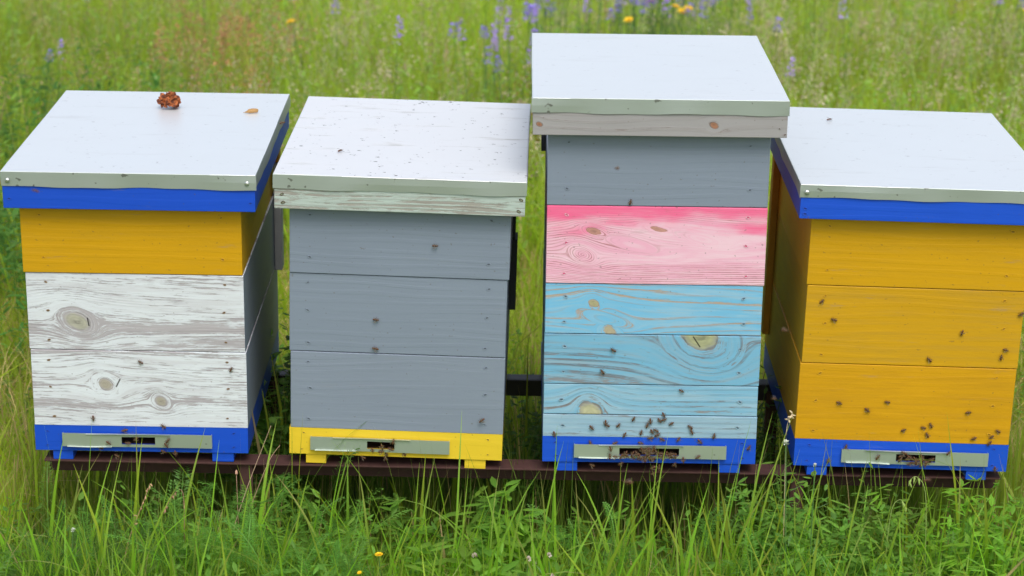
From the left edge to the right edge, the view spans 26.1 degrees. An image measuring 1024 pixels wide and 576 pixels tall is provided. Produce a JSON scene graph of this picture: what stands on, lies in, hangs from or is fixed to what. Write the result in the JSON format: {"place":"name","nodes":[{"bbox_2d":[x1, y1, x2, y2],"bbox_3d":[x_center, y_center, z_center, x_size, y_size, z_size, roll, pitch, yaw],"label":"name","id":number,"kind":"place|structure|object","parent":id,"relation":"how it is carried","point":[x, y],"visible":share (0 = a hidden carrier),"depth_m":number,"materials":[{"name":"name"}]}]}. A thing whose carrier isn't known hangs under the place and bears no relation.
{"place":"outdoors","nodes":[
{"label":"outdoors","id":0,"kind":"place"},
{"bbox_2d":[0,492,1019,575],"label":"front grass","id":1,"kind":"structure","parent":0,"point":[26,571],"depth_m":4.43,"materials":[{"name":"green plant"}]},
{"bbox_2d":[0,342,1023,573],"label":"grass","id":2,"kind":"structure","parent":0,"point":[917,493],"depth_m":4.96,"materials":[{"name":"green plant"}]},
{"bbox_2d":[0,218,1023,477],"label":"short grass","id":3,"kind":"structure","parent":0,"point":[518,318],"depth_m":5.99,"materials":[{"name":"green plant"}]},
{"bbox_2d":[0,0,1023,575],"bbox_3d":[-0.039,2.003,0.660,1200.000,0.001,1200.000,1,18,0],"label":"ground","id":4,"kind":"structure","parent":0,"point":[570,511],"depth_m":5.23,"materials":[{"name":"green plant"}]},
{"bbox_2d":[0,387,90,566],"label":"short grass","id":5,"kind":"structure","parent":4,"relation":"on","point":[27,454],"depth_m":5.05,"materials":[{"name":"green plant"}]},
{"bbox_2d":[40,49,53,120],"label":"vetch flower","id":6,"kind":"object","parent":4,"relation":"on","point":[46,82],"visible":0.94,"depth_m":7.30,"materials":[{"name":"green plant"}]},
{"bbox_2d":[51,38,63,102],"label":"vetch flower","id":7,"kind":"object","parent":4,"relation":"on","point":[59,65],"visible":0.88,"depth_m":7.53,"materials":[{"name":"purple plant"}]},
{"bbox_2d":[63,527,88,575],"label":"clover flower","id":8,"kind":"object","parent":4,"relation":"on","point":[72,529],"visible":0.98,"depth_m":4.38,"materials":[{"name":"white plant"}]},
{"bbox_2d":[124,484,152,558],"bbox_3d":[-0.759,0.555,4.492,0.072,0.325,0.015,-15,24,-39],"label":"dry stalk","id":9,"kind":"object","parent":4,"relation":"on","point":[140,509],"visible":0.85,"depth_m":4.46,"materials":[{"name":"plant"}]},
{"bbox_2d":[163,489,184,559],"bbox_3d":[-0.685,0.556,4.504,0.044,0.318,0.008,1,18,0],"label":"dry stalk","id":10,"kind":"object","parent":4,"relation":"on","point":[184,508],"visible":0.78,"depth_m":4.47,"materials":[{"name":"plant"}]},
{"bbox_2d":[235,470,238,528],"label":"dry stalk","id":11,"kind":"object","parent":4,"relation":"on","point":[236,472],"visible":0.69,"depth_m":4.50,"materials":[{"name":"plant"}]},
{"bbox_2d":[228,426,270,574],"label":"dry stalk","id":12,"kind":"object","parent":4,"relation":"on","point":[250,479],"visible":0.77,"depth_m":4.45,"materials":[{"name":"plant"}]},
{"bbox_2d":[234,448,277,546],"bbox_3d":[-0.529,0.450,4.498,0.123,0.291,0.005,4,18,9],"label":"dry stalk","id":13,"kind":"object","parent":4,"relation":"on","point":[259,483],"visible":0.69,"depth_m":4.47,"materials":[{"name":"plant"}]},
{"bbox_2d":[286,19,306,83],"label":"hawkweed flower","id":14,"kind":"object","parent":4,"relation":"on","point":[290,20],"visible":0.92,"depth_m":8.21,"materials":[{"name":"yellow plant"}]},
{"bbox_2d":[304,2,326,81],"bbox_3d":[-0.775,-0.941,8.798,0.068,0.490,0.076,-11,24,8],"label":"hawkweed flower","id":15,"kind":"object","parent":4,"relation":"on","point":[313,34],"visible":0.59,"depth_m":8.77,"materials":[{"name":"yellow plant"}]},
{"bbox_2d":[329,0,342,91],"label":"vetch flower","id":16,"kind":"object","parent":4,"relation":"on","point":[336,40],"visible":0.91,"depth_m":8.36,"materials":[{"name":"green plant"}]},
{"bbox_2d":[375,552,396,575],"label":"hawkweed flower","id":17,"kind":"object","parent":4,"relation":"on","point":[378,554],"visible":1,"depth_m":4.32,"materials":[{"name":"yellow plant"}]},
{"bbox_2d":[388,15,403,98],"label":"vetch flower","id":18,"kind":"object","parent":4,"relation":"on","point":[398,36],"visible":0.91,"depth_m":7.57,"materials":[{"name":"purple plant"}]},
{"bbox_2d":[448,23,461,98],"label":"vetch flower","id":19,"kind":"object","parent":4,"relation":"on","point":[457,26],"visible":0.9,"depth_m":7.91,"materials":[{"name":"purple plant"}]},
{"bbox_2d":[457,18,470,100],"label":"vetch flower","id":20,"kind":"object","parent":4,"relation":"on","point":[460,22],"visible":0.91,"depth_m":7.70,"materials":[{"name":"purple plant"}]},
{"bbox_2d":[476,28,491,100],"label":"vetch flower","id":21,"kind":"object","parent":4,"relation":"on","point":[482,36],"visible":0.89,"depth_m":7.93,"materials":[{"name":"purple plant"}]},
{"bbox_2d":[480,25,488,101],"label":"vetch flower","id":22,"kind":"object","parent":4,"relation":"on","point":[482,27],"visible":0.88,"depth_m":7.87,"materials":[{"name":"purple plant"}]},
{"bbox_2d":[480,0,490,78],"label":"vetch flower","id":23,"kind":"object","parent":4,"relation":"on","point":[486,27],"visible":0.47,"depth_m":8.59,"materials":[{"name":"green plant"}]},
{"bbox_2d":[484,46,492,95],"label":"vetch flower","id":24,"kind":"object","parent":4,"relation":"on","point":[486,67],"visible":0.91,"depth_m":7.66,"materials":[{"name":"purple plant"}]},
{"bbox_2d":[489,29,498,86],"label":"vetch flower","id":25,"kind":"object","parent":4,"relation":"on","point":[494,52],"visible":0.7,"depth_m":7.95,"materials":[{"name":"purple plant"}]},
{"bbox_2d":[490,33,498,102],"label":"vetch flower","id":26,"kind":"object","parent":4,"relation":"on","point":[494,41],"visible":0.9,"depth_m":7.75,"materials":[{"name":"purple plant"}]},
{"bbox_2d":[491,23,500,99],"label":"vetch flower","id":27,"kind":"object","parent":4,"relation":"on","point":[496,58],"visible":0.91,"depth_m":7.78,"materials":[{"name":"purple plant"}]},
{"bbox_2d":[494,55,502,102],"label":"vetch flower","id":28,"kind":"object","parent":4,"relation":"on","point":[499,72],"visible":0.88,"depth_m":7.55,"materials":[{"name":"purple plant"}]},
{"bbox_2d":[494,6,504,99],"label":"vetch flower","id":29,"kind":"object","parent":4,"relation":"on","point":[498,31],"visible":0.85,"depth_m":8.14,"materials":[{"name":"purple plant"}]},
{"bbox_2d":[495,0,504,86],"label":"vetch flower","id":30,"kind":"object","parent":4,"relation":"on","point":[501,8],"visible":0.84,"depth_m":8.05,"materials":[{"name":"purple plant"}]},
{"bbox_2d":[501,15,512,102],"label":"vetch flower","id":31,"kind":"object","parent":4,"relation":"on","point":[507,20],"visible":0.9,"depth_m":7.91,"materials":[{"name":"purple plant"}]},
{"bbox_2d":[505,5,513,102],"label":"vetch flower","id":32,"kind":"object","parent":4,"relation":"on","point":[509,48],"visible":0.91,"depth_m":7.95,"materials":[{"name":"purple plant"}]},
{"bbox_2d":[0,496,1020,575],"bbox_3d":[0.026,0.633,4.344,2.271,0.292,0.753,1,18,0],"label":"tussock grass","id":33,"kind":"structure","parent":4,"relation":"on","point":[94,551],"depth_m":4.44,"materials":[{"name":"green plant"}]},
{"bbox_2d":[0,445,1022,575],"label":"yarrow leaves","id":34,"kind":"object","parent":4,"relation":"on","point":[248,520],"visible":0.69,"depth_m":4.46,"materials":[{"name":"green plant"}]},
{"bbox_2d":[0,0,1023,285],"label":"meadow grass","id":35,"kind":"structure","parent":4,"relation":"on","point":[538,182],"depth_m":8.98,"materials":[{"name":"green plant"}]},
{"bbox_2d":[0,299,1023,575],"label":"leafy weeds","id":36,"kind":"object","parent":4,"relation":"on","point":[866,549],"visible":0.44,"depth_m":4.55,"materials":[{"name":"green plant"}]},
{"bbox_2d":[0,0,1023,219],"bbox_3d":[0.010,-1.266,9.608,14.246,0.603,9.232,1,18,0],"label":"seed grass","id":37,"kind":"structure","parent":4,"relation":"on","point":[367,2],"depth_m":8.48,"materials":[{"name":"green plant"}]},
{"bbox_2d":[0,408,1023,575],"bbox_3d":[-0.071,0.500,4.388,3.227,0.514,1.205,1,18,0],"label":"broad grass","id":38,"kind":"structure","parent":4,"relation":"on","point":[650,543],"depth_m":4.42,"materials":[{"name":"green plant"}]},
{"bbox_2d":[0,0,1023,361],"bbox_3d":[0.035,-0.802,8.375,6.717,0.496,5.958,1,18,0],"label":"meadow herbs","id":39,"kind":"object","parent":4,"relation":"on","point":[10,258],"visible":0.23,"depth_m":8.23,"materials":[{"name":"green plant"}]},
{"bbox_2d":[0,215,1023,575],"bbox_3d":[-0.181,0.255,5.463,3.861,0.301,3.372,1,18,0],"label":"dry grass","id":40,"kind":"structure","parent":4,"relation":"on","point":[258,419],"depth_m":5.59,"materials":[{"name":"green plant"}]},
{"bbox_2d":[512,556,530,575],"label":"clover flower","id":41,"kind":"object","parent":4,"relation":"on","point":[529,559],"visible":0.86,"depth_m":4.36,"materials":[{"name":"white plant"}]},
{"bbox_2d":[44,370,1000,549],"bbox_3d":[0.021,0.449,5.015,2.030,0.328,0.574,1,18,0],"label":"hive stand","id":42,"kind":"object","parent":4,"relation":"on","point":[373,466],"visible":0.36,"depth_m":4.75,"materials":[{"name":"metal"}]},
{"bbox_2d":[0,90,289,461],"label":"beehive","id":43,"kind":"object","parent":42,"relation":"on","point":[152,238],"visible":1,"depth_m":4.61,"materials":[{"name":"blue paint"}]},
{"bbox_2d":[157,91,180,107],"bbox_3d":[-0.765,-0.419,4.938,0.054,0.042,0.053,1,18,0],"label":"comb fragment","id":44,"kind":"object","parent":43,"relation":"on","point":[170,99],"visible":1,"depth_m":4.92,"materials":[{"name":"brown wax"}]},
{"bbox_2d":[243,108,257,112],"bbox_3d":[-0.581,-0.394,4.921,0.034,0.011,0.010,-3,19,-14],"label":"seed husk","id":45,"kind":"object","parent":43,"relation":"on","point":[253,110],"visible":1,"depth_m":4.92,"materials":[{"name":"beige plant"}]},
{"bbox_2d":[273,96,530,468],"bbox_3d":[-0.230,-0.024,4.880,0.515,0.644,0.681,2,18,0],"label":"beehive","id":46,"kind":"object","parent":42,"relation":"on","point":[386,198],"visible":1,"depth_m":4.60,"materials":[{"name":"paint"}]},
{"bbox_2d":[531,33,789,472],"bbox_3d":[0.295,-0.091,4.855,0.516,0.816,0.681,1,18,0],"label":"beehive","id":47,"kind":"object","parent":42,"relation":"on","point":[657,284],"visible":1,"depth_m":4.57,"materials":[{"name":"blue paint"}]},
{"bbox_2d":[761,107,1023,479],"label":"beehive","id":48,"kind":"object","parent":42,"relation":"on","point":[895,240],"visible":0.9,"depth_m":4.60,"materials":[{"name":"yellow paint"}]},
{"bbox_2d":[522,2,532,96],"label":"vetch flower","id":49,"kind":"object","parent":4,"relation":"on","point":[525,3],"visible":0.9,"depth_m":8.04,"materials":[{"name":"purple plant"}]},
{"bbox_2d":[520,4,535,96],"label":"vetch flower","id":50,"kind":"object","parent":4,"relation":"on","point":[530,5],"visible":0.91,"depth_m":8.03,"materials":[{"name":"purple plant"}]},
{"bbox_2d":[525,7,536,91],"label":"vetch flower","id":51,"kind":"object","parent":4,"relation":"on","point":[529,47],"visible":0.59,"depth_m":8.36,"materials":[{"name":"purple plant"}]},
{"bbox_2d":[528,7,538,101],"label":"vetch flower","id":52,"kind":"object","parent":4,"relation":"on","point":[534,19],"visible":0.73,"depth_m":8.17,"materials":[{"name":"purple plant"}]},
{"bbox_2d":[536,552,551,575],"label":"clover flower","id":53,"kind":"object","parent":4,"relation":"on","point":[549,554],"visible":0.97,"depth_m":4.34,"materials":[{"name":"white plant"}]},
{"bbox_2d":[544,7,552,32],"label":"vetch flower","id":54,"kind":"object","parent":4,"relation":"on","point":[549,16],"visible":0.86,"depth_m":8.53,"materials":[{"name":"purple plant"}]},
{"bbox_2d":[574,5,579,32],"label":"vetch flower","id":55,"kind":"object","parent":4,"relation":"on","point":[578,20],"visible":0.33,"depth_m":8.70,"materials":[{"name":"green plant"}]},
{"bbox_2d":[581,0,591,33],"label":"vetch flower","id":56,"kind":"object","parent":4,"relation":"on","point":[584,10],"visible":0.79,"depth_m":8.56,"materials":[{"name":"purple plant"}]},
{"bbox_2d":[606,8,614,33],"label":"vetch flower","id":57,"kind":"object","parent":4,"relation":"on","point":[609,17],"visible":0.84,"depth_m":8.48,"materials":[{"name":"purple plant"}]},
{"bbox_2d":[614,0,622,33],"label":"vetch flower","id":58,"kind":"object","parent":4,"relation":"on","point":[617,10],"visible":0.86,"depth_m":8.54,"materials":[{"name":"purple plant"}]},
{"bbox_2d":[618,0,624,33],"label":"vetch flower","id":59,"kind":"object","parent":4,"relation":"on","point":[621,14],"visible":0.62,"depth_m":8.66,"materials":[{"name":"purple plant"}]},
{"bbox_2d":[624,17,632,33],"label":"hawkweed flower","id":60,"kind":"object","parent":4,"relation":"on","point":[627,19],"visible":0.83,"depth_m":8.41,"materials":[{"name":"yellow plant"}]},
{"bbox_2d":[629,0,639,33],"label":"vetch flower","id":61,"kind":"object","parent":4,"relation":"on","point":[633,13],"visible":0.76,"depth_m":8.58,"materials":[{"name":"purple plant"}]},
{"bbox_2d":[638,0,648,33],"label":"vetch flower","id":62,"kind":"object","parent":4,"relation":"on","point":[643,10],"visible":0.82,"depth_m":8.47,"materials":[{"name":"purple plant"}]},
{"bbox_2d":[647,0,655,32],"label":"vetch flower","id":63,"kind":"object","parent":4,"relation":"on","point":[649,15],"visible":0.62,"depth_m":8.70,"materials":[{"name":"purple plant"}]},
{"bbox_2d":[647,0,657,33],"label":"vetch flower","id":64,"kind":"object","parent":4,"relation":"on","point":[651,13],"visible":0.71,"depth_m":8.66,"materials":[{"name":"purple plant"}]},
{"bbox_2d":[655,0,661,34],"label":"vetch flower","id":65,"kind":"object","parent":4,"relation":"on","point":[660,20],"visible":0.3,"depth_m":8.65,"materials":[{"name":"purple plant"}]},
{"bbox_2d":[662,0,670,34],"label":"vetch flower","id":66,"kind":"object","parent":4,"relation":"on","point":[666,1],"visible":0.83,"depth_m":8.37,"materials":[{"name":"purple plant"}]},
{"bbox_2d":[666,4,680,34],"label":"hawkweed flower","id":67,"kind":"object","parent":4,"relation":"on","point":[675,5],"visible":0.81,"depth_m":8.63,"materials":[{"name":"yellow plant"}]},
{"bbox_2d":[676,8,686,33],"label":"hawkweed flower","id":68,"kind":"object","parent":4,"relation":"on","point":[681,11],"visible":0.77,"depth_m":8.58,"materials":[{"name":"yellow plant"}]},
{"bbox_2d":[684,6,692,34],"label":"hawkweed flower","id":69,"kind":"object","parent":4,"relation":"on","point":[688,7],"visible":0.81,"depth_m":8.56,"materials":[{"name":"yellow plant"}]},
{"bbox_2d":[683,3,695,32],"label":"vetch flower","id":70,"kind":"object","parent":4,"relation":"on","point":[688,15],"visible":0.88,"depth_m":8.40,"materials":[{"name":"purple plant"}]},
{"bbox_2d":[697,0,707,32],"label":"vetch flower","id":71,"kind":"object","parent":4,"relation":"on","point":[701,15],"visible":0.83,"depth_m":8.51,"materials":[{"name":"purple plant"}]},
{"bbox_2d":[706,0,714,32],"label":"vetch flower","id":72,"kind":"object","parent":4,"relation":"on","point":[709,14],"visible":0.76,"depth_m":8.65,"materials":[{"name":"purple plant"}]},
{"bbox_2d":[746,0,752,35],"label":"vetch flower","id":73,"kind":"object","parent":4,"relation":"on","point":[748,8],"visible":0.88,"depth_m":8.26,"materials":[{"name":"purple plant"}]},
{"bbox_2d":[772,17,785,70],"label":"vetch flower","id":74,"kind":"object","parent":4,"relation":"on","point":[777,18],"visible":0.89,"depth_m":7.98,"materials":[{"name":"purple plant"}]},
{"bbox_2d":[782,410,795,561],"bbox_3d":[0.552,0.485,4.494,0.021,0.506,0.016,-2,19,-10],"label":"dry stalk","id":75,"kind":"object","parent":4,"relation":"on","point":[791,416],"visible":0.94,"depth_m":4.46,"materials":[{"name":"plant"}]},
{"bbox_2d":[785,57,794,93],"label":"vetch flower","id":76,"kind":"object","parent":4,"relation":"on","point":[790,72],"visible":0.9,"depth_m":7.46,"materials":[{"name":"purple plant"}]},
{"bbox_2d":[781,439,804,572],"bbox_3d":[0.552,0.528,4.412,0.062,0.475,0.066,10,20,26],"label":"clover flower","id":77,"kind":"object","parent":4,"relation":"on","point":[784,442],"visible":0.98,"depth_m":4.38,"materials":[{"name":"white plant"}]},
{"bbox_2d":[797,463,830,561],"bbox_3d":[0.592,0.553,4.405,0.066,0.435,0.066,-4,19,-16],"label":"clover flower","id":78,"kind":"object","parent":4,"relation":"on","point":[814,464],"visible":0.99,"depth_m":4.38,"materials":[{"name":"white plant"}]},
{"bbox_2d":[810,0,818,107],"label":"vetch flower","id":79,"kind":"object","parent":4,"relation":"on","point":[814,34],"visible":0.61,"depth_m":8.62,"materials":[{"name":"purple plant"}]},
{"bbox_2d":[839,0,851,108],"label":"vetch flower","id":80,"kind":"object","parent":4,"relation":"on","point":[843,37],"visible":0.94,"depth_m":8.40,"materials":[{"name":"purple plant"}]},
{"bbox_2d":[839,0,853,58],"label":"vetch flower","id":81,"kind":"object","parent":4,"relation":"on","point":[849,29],"visible":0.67,"depth_m":8.88,"materials":[{"name":"green plant"}]},
{"bbox_2d":[883,499,906,572],"bbox_3d":[0.769,0.583,4.482,0.042,0.336,0.004,1,18,0],"label":"drooping stalk","id":82,"kind":"object","parent":4,"relation":"on","point":[903,504],"visible":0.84,"depth_m":4.44,"materials":[{"name":"green plant"}]},
{"bbox_2d":[908,476,926,575],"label":"drooping stalk","id":83,"kind":"object","parent":4,"relation":"on","point":[926,512],"visible":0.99,"depth_m":4.42,"materials":[{"name":"green plant"}]},
{"bbox_2d":[917,0,930,72],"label":"vetch flower","id":84,"kind":"object","parent":4,"relation":"on","point":[923,35],"visible":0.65,"depth_m":9.06,"materials":[{"name":"green plant"}]},
{"bbox_2d":[940,0,958,88],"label":"vetch flower","id":85,"kind":"object","parent":4,"relation":"on","point":[950,34],"visible":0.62,"depth_m":8.86,"materials":[{"name":"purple plant"}]},
{"bbox_2d":[975,0,1003,109],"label":"vetch flower","id":86,"kind":"object","parent":4,"relation":"on","point":[989,43],"visible":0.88,"depth_m":8.54,"materials":[{"name":"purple plant"}]},
{"bbox_2d":[989,3,999,61],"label":"vetch flower","id":87,"kind":"object","parent":4,"relation":"on","point":[993,33],"visible":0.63,"depth_m":9.01,"materials":[{"name":"green plant"}]},
{"bbox_2d":[976,408,1023,546],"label":"grass","id":88,"kind":"structure","parent":4,"relation":"on","point":[1021,466],"depth_m":5.11,"materials":[{"name":"green plant"}]},
{"bbox_2d":[1008,0,1023,107],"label":"vetch flower","id":89,"kind":"object","parent":4,"relation":"on","point":[1017,44],"visible":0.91,"depth_m":8.52,"materials":[{"name":"green plant"}]}
]}

